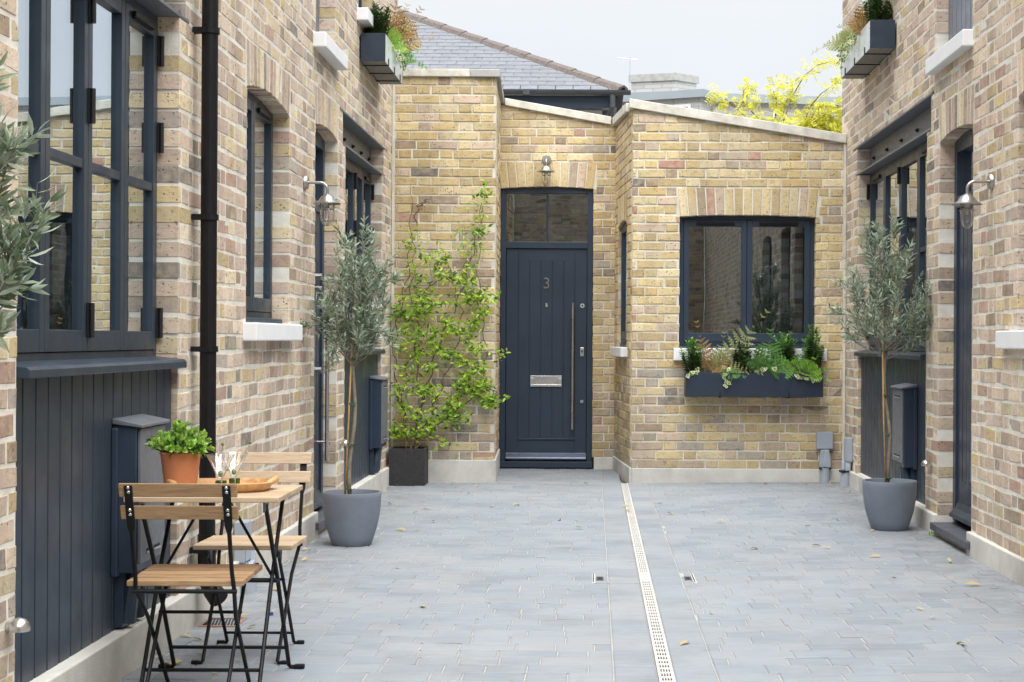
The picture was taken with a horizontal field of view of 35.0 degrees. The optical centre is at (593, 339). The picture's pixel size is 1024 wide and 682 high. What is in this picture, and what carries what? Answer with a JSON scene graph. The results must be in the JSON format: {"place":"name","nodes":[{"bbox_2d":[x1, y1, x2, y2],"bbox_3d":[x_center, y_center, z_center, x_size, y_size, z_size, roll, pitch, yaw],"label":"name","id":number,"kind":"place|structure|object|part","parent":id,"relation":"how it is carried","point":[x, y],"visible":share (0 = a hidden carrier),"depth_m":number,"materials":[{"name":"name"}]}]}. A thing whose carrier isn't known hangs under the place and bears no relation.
{"place":"outdoors","nodes":[
{"label":"outdoors","id":0,"kind":"place"},
{"bbox_2d":[0,51,66,352],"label":"olive tree","id":1,"kind":"object","parent":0,"point":[13,264],"visible":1,"depth_m":3.63,"materials":[{"name":"green plant"}]},
{"bbox_2d":[119,468,1023,681],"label":"paving","id":2,"kind":"structure","parent":0,"point":[324,659],"depth_m":7.45,"materials":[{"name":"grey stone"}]},
{"bbox_2d":[118,483,262,681],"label":"folding chair","id":3,"kind":"object","parent":2,"relation":"on","point":[232,574],"visible":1,"depth_m":5.06,"materials":[{"name":"brown wood"}]},
{"bbox_2d":[124,485,304,681],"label":"bistro table","id":4,"kind":"object","parent":2,"relation":"on","point":[276,493],"visible":0.64,"depth_m":5.47,"materials":[{"name":"brown wood"}]},
{"bbox_2d":[160,451,200,482],"bbox_3d":[-1.417,0.452,5.560,0.139,0.130,0.139,0,0,0],"label":"terracotta pot","id":5,"kind":"object","parent":4,"relation":"on","point":[180,467],"visible":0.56,"depth_m":5.51,"materials":[{"name":"ceramic"}]},
{"bbox_2d":[145,419,214,457],"bbox_3d":[-1.416,0.346,5.564,0.229,0.145,0.233,0,0,0],"label":"potted herb","id":6,"kind":"object","parent":5,"relation":"on","point":[180,437],"visible":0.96,"depth_m":5.52,"materials":[{"name":"green plant"}]},
{"bbox_2d":[166,475,278,492],"bbox_3d":[-1.273,0.494,5.550,0.384,0.048,0.244,0,0,-8],"label":"serving tray","id":7,"kind":"object","parent":4,"relation":"on","point":[247,485],"visible":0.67,"depth_m":5.55,"materials":[{"name":"brown wood"}]},
{"bbox_2d":[206,442,234,483],"bbox_3d":[-1.264,0.430,5.490,0.097,0.157,0.097,0,0,0],"label":"cocktail glass","id":8,"kind":"object","parent":7,"relation":"on","point":[220,473],"visible":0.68,"depth_m":5.49,"materials":[{"name":"clear glass"}]},
{"bbox_2d":[220,441,251,483],"bbox_3d":[-1.237,0.430,5.575,0.096,0.157,0.096,0,0,39],"label":"cocktail glass","id":9,"kind":"object","parent":7,"relation":"on","point":[232,480],"visible":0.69,"depth_m":5.57,"materials":[{"name":"clear glass"}]},
{"bbox_2d":[198,617,246,627],"bbox_3d":[-1.536,1.185,6.716,0.160,0.024,0.203,0,0,0],"label":"gully grate","id":10,"kind":"object","parent":2,"relation":"on","point":[204,623],"visible":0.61,"depth_m":6.70,"materials":[{"name":"metal"}]},
{"bbox_2d":[191,452,311,664],"bbox_3d":[-1.281,0.811,6.098,0.362,0.736,0.492,0,0,-1],"label":"folding chair","id":11,"kind":"object","parent":2,"relation":"on","point":[219,542],"visible":0.91,"depth_m":6.21,"materials":[{"name":"brown wood"}]},
{"bbox_2d":[322,489,380,546],"bbox_3d":[-1.383,1.025,9.270,0.336,0.304,0.336,0,0,0],"label":"plant pot","id":12,"kind":"object","parent":2,"relation":"on","point":[352,519],"visible":0.99,"depth_m":9.15,"materials":[{"name":"grey ceramic"}]},
{"bbox_2d":[300,215,406,493],"bbox_3d":[-1.373,0.100,9.262,0.605,1.614,0.476,0,0,20],"label":"olive tree","id":13,"kind":"object","parent":12,"relation":"on","point":[365,331],"visible":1,"depth_m":9.22,"materials":[{"name":"green plant"}]},
{"bbox_2d":[388,446,427,485],"bbox_3d":[-1.496,1.028,13.115,0.290,0.298,0.290,0,0,0],"label":"square planter","id":14,"kind":"object","parent":2,"relation":"on","point":[408,466],"visible":1,"depth_m":12.97,"materials":[{"name":"black stone"}]},
{"bbox_2d":[388,179,510,449],"bbox_3d":[-1.186,-0.199,13.143,1.051,2.214,0.169,0,0,0],"label":"climbing plant","id":15,"kind":"object","parent":14,"relation":"on","point":[447,354],"visible":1,"depth_m":13.18,"materials":[{"name":"green plant"}]},
{"bbox_2d":[499,483,620,483],"bbox_3d":[-0.289,1.187,13.274,1.034,0.013,0.023,0,0,0],"label":"paving edge","id":16,"kind":"object","parent":2,"relation":"on","point":[578,483],"visible":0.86,"depth_m":13.26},
{"bbox_2d":[592,574,696,583],"bbox_3d":[0.250,1.188,8.005,0.511,0.016,0.310,0,0,0],"label":"inspection cover","id":17,"kind":"object","parent":2,"relation":"on","point":[685,578],"visible":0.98,"depth_m":7.96,"materials":[{"name":"metal"}]},
{"bbox_2d":[621,483,675,681],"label":"channel drain","id":18,"kind":"object","parent":2,"relation":"in","point":[664,669],"visible":0.98,"depth_m":7.26,"materials":[{"name":"metal"}]},
{"bbox_2d":[862,478,916,530],"bbox_3d":[1.839,1.028,10.040,0.336,0.304,0.336,0,0,0],"label":"plant pot","id":19,"kind":"object","parent":2,"relation":"on","point":[890,506],"visible":0.98,"depth_m":9.92,"materials":[{"name":"grey ceramic"}]},
{"bbox_2d":[825,206,933,482],"bbox_3d":[1.805,0.034,10.027,0.703,1.749,0.636,0,0,38],"label":"olive tree","id":20,"kind":"object","parent":19,"relation":"in","point":[877,302],"visible":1,"depth_m":10.01,"materials":[{"name":"green plant"}]},
{"bbox_2d":[965,581,980,584],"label":"fallen leaf","id":21,"kind":"object","parent":2,"relation":"on","point":[969,582],"visible":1,"depth_m":7.73,"materials":[{"name":"yellow plant"}]},
{"bbox_2d":[398,0,842,96],"label":"sky","id":22,"kind":"structure","parent":0,"point":[722,43],"materials":[{"name":"white"}]},
{"bbox_2d":[500,457,959,521],"bbox_3d":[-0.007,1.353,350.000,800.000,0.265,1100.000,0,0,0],"label":"ground","id":23,"kind":"structure","parent":0,"point":[621,481],"depth_m":16.23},
{"bbox_2d":[0,0,397,681],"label":"brick house","id":24,"kind":"structure","parent":23,"relation":"on","point":[102,336],"depth_m":6.45,"materials":[{"name":"brick"}]},
{"bbox_2d":[5,617,30,632],"bbox_3d":[-1.629,0.810,4.590,0.064,0.044,0.060,0,0,0],"label":"wall spotlight","id":25,"kind":"object","parent":24,"relation":"attached to","point":[19,625],"depth_m":4.57,"materials":[{"name":"silver metal"}]},
{"bbox_2d":[16,0,163,361],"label":"window","id":26,"kind":"structure","parent":24,"relation":"in","point":[87,67],"depth_m":5.59,"materials":[{"name":"grey glass"}]},
{"bbox_2d":[111,414,169,627],"bbox_3d":[-1.631,0.647,5.841,0.107,0.738,0.382,0,0,0],"label":"meter cabinet","id":27,"kind":"object","parent":24,"relation":"on","point":[135,458],"visible":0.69,"depth_m":5.68,"materials":[{"name":"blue metal"}]},
{"bbox_3d":[-1.592,0.553,5.845,0.016,0.476,0.326,0,0,0],"label":"cabinet door","id":28,"kind":"part","parent":27,"relation":"part of","materials":[{"name":"paint"}]},
{"bbox_2d":[189,0,227,605],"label":"downpipe","id":29,"kind":"object","parent":24,"relation":"attached to","point":[208,216],"visible":0.82,"depth_m":6.66,"materials":[{"name":"black metal"}]},
{"bbox_2d":[234,519,258,593],"bbox_3d":[-1.614,1.016,7.540,0.096,0.340,0.120,0,0,0],"label":"cable cover","id":30,"kind":"object","parent":24,"relation":"attached to","point":[245,556],"visible":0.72,"depth_m":7.50,"materials":[{"name":"grey plastic"}]},
{"bbox_2d":[246,91,272,318],"bbox_3d":[-1.768,-0.680,8.270,0.092,1.140,1.070,0,0,0],"label":"window","id":31,"kind":"structure","parent":24,"relation":"in","point":[259,162],"depth_m":8.50,"materials":[{"name":"grey glass"}]},
{"bbox_2d":[313,130,328,533],"bbox_3d":[-1.724,-0.055,10.000,0.232,2.521,0.940,0,0,0],"label":"door","id":32,"kind":"structure","parent":24,"relation":"in","point":[320,525],"depth_m":10.33,"materials":[{"name":"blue wood"}]},
{"bbox_2d":[303,175,340,225],"bbox_3d":[-1.548,-0.793,9.260,0.208,0.290,0.156,0,0,0],"label":"wall lamp","id":33,"kind":"object","parent":24,"relation":"attached to","point":[327,199],"visible":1,"depth_m":9.24,"materials":[{"name":"silver metal"}]},
{"bbox_2d":[340,439,349,445],"bbox_3d":[-1.629,0.680,10.620,0.064,0.044,0.060,0,0,0],"label":"wall spotlight","id":34,"kind":"object","parent":24,"relation":"attached to","point":[343,442],"depth_m":10.60,"materials":[{"name":"silver metal"}]},
{"bbox_2d":[344,156,373,348],"bbox_3d":[-1.762,-0.606,11.730,0.100,1.362,1.852,0,0,0],"label":"window","id":35,"kind":"structure","parent":24,"relation":"in","point":[359,191],"depth_m":11.99,"materials":[{"name":"grey glass"}]},
{"bbox_2d":[369,375,389,473],"bbox_3d":[-1.631,0.647,12.356,0.107,0.738,0.392,0,0,0],"label":"meter cabinet","id":36,"kind":"object","parent":24,"relation":"on","point":[378,412],"visible":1,"depth_m":12.18,"materials":[{"name":"blue metal"}]},
{"bbox_3d":[-1.592,0.553,12.360,0.016,0.476,0.336,0,0,0],"label":"cabinet door","id":37,"kind":"part","parent":36,"relation":"part of","materials":[{"name":"paint"}]},
{"bbox_2d":[361,33,402,83],"bbox_3d":[-1.553,-2.054,11.910,0.191,0.204,1.040,0,0,0],"label":"window trough","id":38,"kind":"object","parent":24,"relation":"attached to","point":[380,62],"depth_m":11.52,"materials":[{"name":"metal"}]},
{"bbox_2d":[363,1,393,35],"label":"evergreen shrub","id":39,"kind":"object","parent":38,"relation":"on","point":[380,20],"visible":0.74,"depth_m":11.55,"materials":[{"name":"green plant"}]},
{"bbox_2d":[392,45,408,71],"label":"variegated ivy","id":40,"kind":"object","parent":38,"relation":"in","point":[400,57],"visible":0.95,"depth_m":11.92,"materials":[{"name":"green plant"}]},
{"bbox_2d":[386,27,419,53],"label":"fern","id":41,"kind":"object","parent":38,"relation":"in","point":[394,39],"visible":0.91,"depth_m":11.83,"materials":[{"name":"green plant"}]},
{"bbox_2d":[382,0,435,52],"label":"fern","id":42,"kind":"object","parent":38,"relation":"in","point":[398,21],"visible":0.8,"depth_m":11.97,"materials":[{"name":"brown plant"}]},
{"bbox_2d":[401,44,427,69],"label":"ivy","id":43,"kind":"object","parent":38,"relation":"in","point":[407,55],"visible":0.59,"depth_m":12.26,"materials":[{"name":"green plant"}]},
{"bbox_2d":[398,8,630,125],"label":"slate roofed house","id":44,"kind":"structure","parent":23,"relation":"on","point":[528,77],"depth_m":24.94,"materials":[{"name":"grey stone"}]},
{"bbox_2d":[390,69,846,482],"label":"brick house","id":45,"kind":"structure","parent":23,"relation":"on","point":[617,263],"depth_m":13.36,"materials":[{"name":"brick"}]},
{"bbox_2d":[538,155,554,185],"bbox_3d":[-0.424,-1.530,14.640,0.156,0.290,0.208,0,0,0],"label":"wall lamp","id":46,"kind":"object","parent":45,"relation":"attached to","point":[546,168],"visible":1,"depth_m":14.62,"materials":[{"name":"silver metal"}]},
{"bbox_2d":[500,187,592,467],"bbox_3d":[-0.425,-0.112,14.802,0.848,2.566,0.146,0,0,0],"label":"door","id":47,"kind":"structure","parent":45,"relation":"in","point":[546,294],"depth_m":14.80,"materials":[{"name":"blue wood"}]},
{"bbox_2d":[621,222,627,342],"bbox_3d":[0.316,-0.496,14.127,0.076,1.065,0.722,0,0,-5],"label":"window","id":48,"kind":"structure","parent":45,"relation":"in","point":[624,235],"depth_m":14.36,"materials":[{"name":"black glass"}]},
{"bbox_2d":[679,216,813,345],"bbox_3d":[1.275,-0.482,13.459,1.115,1.079,0.092,0,0,0],"label":"window","id":49,"kind":"structure","parent":45,"relation":"in","point":[746,223],"depth_m":13.43,"materials":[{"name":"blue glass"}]},
{"bbox_2d":[684,372,822,397],"bbox_3d":[1.310,0.375,13.249,1.120,0.205,0.221,0,0,0],"label":"window trough","id":50,"kind":"object","parent":45,"relation":"attached to","point":[711,384],"depth_m":13.14,"materials":[{"name":"metal"}]},
{"bbox_2d":[679,337,704,372],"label":"evergreen shrub","id":51,"kind":"object","parent":50,"relation":"in","point":[692,360],"visible":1,"depth_m":13.20,"materials":[{"name":"green plant"}]},
{"bbox_2d":[686,367,699,377],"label":"variegated ivy","id":52,"kind":"object","parent":50,"relation":"in","point":[693,372],"visible":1,"depth_m":13.13,"materials":[{"name":"green plant"}]},
{"bbox_2d":[695,320,733,372],"bbox_3d":[0.991,0.094,13.228,0.371,0.497,0.073,0,0,9],"label":"fern","id":53,"kind":"object","parent":50,"relation":"in","point":[717,370],"visible":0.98,"depth_m":13.25,"materials":[{"name":"brown plant"}]},
{"bbox_2d":[722,366,730,388],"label":"variegated ivy","id":54,"kind":"object","parent":50,"relation":"in","point":[726,382],"visible":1,"depth_m":13.12,"materials":[{"name":"white plant"}]},
{"bbox_2d":[719,368,745,380],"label":"fern","id":55,"kind":"object","parent":50,"relation":"in","point":[734,376],"visible":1,"depth_m":13.12,"materials":[{"name":"green plant"}]},
{"bbox_2d":[709,309,769,376],"bbox_3d":[1.192,0.040,13.178,0.501,0.591,0.102,0,0,11],"label":"fern","id":56,"kind":"object","parent":50,"relation":"on","point":[726,349],"visible":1,"depth_m":13.22,"materials":[{"name":"brown plant"}]},
{"bbox_2d":[730,340,759,372],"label":"evergreen shrub","id":57,"kind":"object","parent":50,"relation":"in","point":[741,360],"visible":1,"depth_m":13.20,"materials":[{"name":"green plant"}]},
{"bbox_2d":[754,366,776,372],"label":"variegated ivy","id":58,"kind":"object","parent":50,"relation":"in","point":[766,368],"visible":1,"depth_m":13.15,"materials":[{"name":"green plant"}]},
{"bbox_2d":[745,329,803,379],"bbox_3d":[1.471,0.123,13.118,0.474,0.426,0.195,0,0,21],"label":"fern","id":59,"kind":"object","parent":50,"relation":"in","point":[764,360],"visible":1,"depth_m":13.17,"materials":[{"name":"green plant"}]},
{"bbox_2d":[768,331,797,368],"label":"evergreen shrub","id":60,"kind":"object","parent":50,"relation":"in","point":[787,346],"visible":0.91,"depth_m":13.22,"materials":[{"name":"green plant"}]},
{"bbox_2d":[776,347,814,375],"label":"fern","id":61,"kind":"object","parent":50,"relation":"on","point":[802,357],"visible":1,"depth_m":13.19,"materials":[{"name":"green plant"}]},
{"bbox_2d":[794,373,814,382],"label":"variegated ivy","id":62,"kind":"object","parent":50,"relation":"in","point":[797,376],"visible":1,"depth_m":13.12,"materials":[{"name":"green plant"}]},
{"bbox_2d":[782,357,830,382],"bbox_3d":[1.733,0.248,13.090,0.371,0.209,0.171,0,0,21],"label":"fern","id":63,"kind":"object","parent":50,"relation":"in","point":[811,366],"visible":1,"depth_m":13.12,"materials":[{"name":"green plant"}]},
{"bbox_2d":[801,324,825,372],"bbox_3d":[1.802,0.086,13.239,0.226,0.432,0.161,0,0,0],"label":"evergreen shrub","id":64,"kind":"object","parent":50,"relation":"in","point":[816,353],"visible":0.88,"depth_m":13.22,"materials":[{"name":"green plant"}]},
{"bbox_2d":[816,432,832,482],"bbox_3d":[1.907,0.977,13.308,0.137,0.427,0.096,0,0,0],"label":"cable cover","id":65,"kind":"object","parent":45,"relation":"attached to","point":[824,443],"visible":0.99,"depth_m":13.30,"materials":[{"name":"grey plastic"}]},
{"bbox_2d":[622,73,841,130],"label":"office block","id":66,"kind":"structure","parent":23,"relation":"on","point":[677,89],"depth_m":38.95,"materials":[{"name":"concrete"}]},
{"bbox_2d":[674,104,690,107],"bbox_3d":[2.140,-5.371,38.403,0.420,0.394,0.121,0,0,26],"label":"window","id":67,"kind":"structure","parent":66,"relation":"in","point":[680,105],"depth_m":38.32,"materials":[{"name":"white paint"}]},
{"bbox_2d":[773,109,784,122],"bbox_3d":[4.470,-5.376,39.057,0.280,0.355,0.121,0,0,-10],"label":"window","id":68,"kind":"structure","parent":66,"relation":"in","point":[779,109],"depth_m":38.99,"materials":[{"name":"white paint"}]},
{"bbox_2d":[705,50,841,132],"bbox_3d":[4.318,-2.313,32.999,4.120,7.053,1.568,0,0,0],"label":"golden tree","id":69,"kind":"object","parent":23,"relation":"on","point":[817,120],"visible":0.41,"depth_m":32.82,"materials":[{"name":"yellow plant"}]},
{"bbox_2d":[842,0,1023,586],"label":"brick house","id":70,"kind":"structure","parent":23,"relation":"on","point":[932,114],"depth_m":9.70,"materials":[{"name":"brick"}]},
{"bbox_2d":[839,437,852,486],"bbox_3d":[2.028,0.990,12.980,0.096,0.400,0.092,0,0,0],"label":"cable cover","id":71,"kind":"object","parent":70,"relation":"attached to","point":[845,470],"visible":1,"depth_m":12.94,"materials":[{"name":"grey plastic"}]},
{"bbox_2d":[841,20,894,78],"bbox_3d":[2.001,-2.102,11.815,0.191,0.202,1.310,0,0,0],"label":"window trough","id":72,"kind":"object","parent":70,"relation":"attached to","point":[872,48],"depth_m":11.42,"materials":[{"name":"metal"}]},
{"bbox_2d":[811,24,853,54],"bbox_3d":[1.810,-2.246,12.147,0.332,0.237,0.247,0,0,-25],"label":"fern","id":73,"kind":"object","parent":72,"relation":"in","point":[840,40],"visible":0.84,"depth_m":12.10,"materials":[{"name":"green plant"}]},
{"bbox_2d":[836,28,862,69],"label":"variegated ivy","id":74,"kind":"object","parent":72,"relation":"in","point":[848,41],"visible":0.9,"depth_m":11.93,"materials":[{"name":"green plant"}]},
{"bbox_2d":[843,3,868,35],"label":"fern","id":75,"kind":"object","parent":72,"relation":"in","point":[859,23],"visible":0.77,"depth_m":11.59,"materials":[{"name":"brown plant"}]},
{"bbox_2d":[859,0,892,22],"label":"evergreen shrub","id":76,"kind":"object","parent":72,"relation":"on","point":[875,10],"visible":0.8,"depth_m":11.31,"materials":[{"name":"green plant"}]},
{"bbox_2d":[866,141,926,351],"bbox_3d":[2.193,-0.606,11.425,0.100,1.377,2.582,0,0,0],"label":"window","id":77,"kind":"structure","parent":70,"relation":"in","point":[901,184],"depth_m":11.33,"materials":[{"name":"grey glass"}]},
{"bbox_2d":[890,383,917,479],"bbox_3d":[2.049,0.665,10.681,0.107,0.743,0.402,0,0,0],"label":"meter cabinet","id":78,"kind":"object","parent":70,"relation":"attached to","point":[904,426],"visible":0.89,"depth_m":10.51,"materials":[{"name":"blue metal"}]},
{"bbox_3d":[2.011,0.568,10.685,0.016,0.476,0.346,0,0,0],"label":"cabinet door","id":79,"kind":"part","parent":78,"relation":"part of","materials":[{"name":"paint"}]},
{"bbox_2d":[921,460,931,466],"bbox_3d":[2.046,0.760,9.930,0.064,0.044,0.060,0,0,0],"label":"wall spotlight","id":80,"kind":"object","parent":70,"relation":"attached to","point":[928,463],"depth_m":9.91,"materials":[{"name":"silver metal"}]},
{"bbox_2d":[930,128,973,550],"bbox_3d":[2.149,0.005,9.277,0.232,2.444,0.960,0,0,0],"label":"door","id":81,"kind":"structure","parent":70,"relation":"in","point":[954,533],"depth_m":9.57,"materials":[{"name":"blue wood"}]},
{"bbox_2d":[952,174,993,228],"bbox_3d":[1.981,-0.721,8.456,0.208,0.290,0.156,0,0,0],"label":"wall lamp","id":82,"kind":"object","parent":70,"relation":"attached to","point":[967,200],"visible":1,"depth_m":8.44,"materials":[{"name":"silver metal"}]}
]}

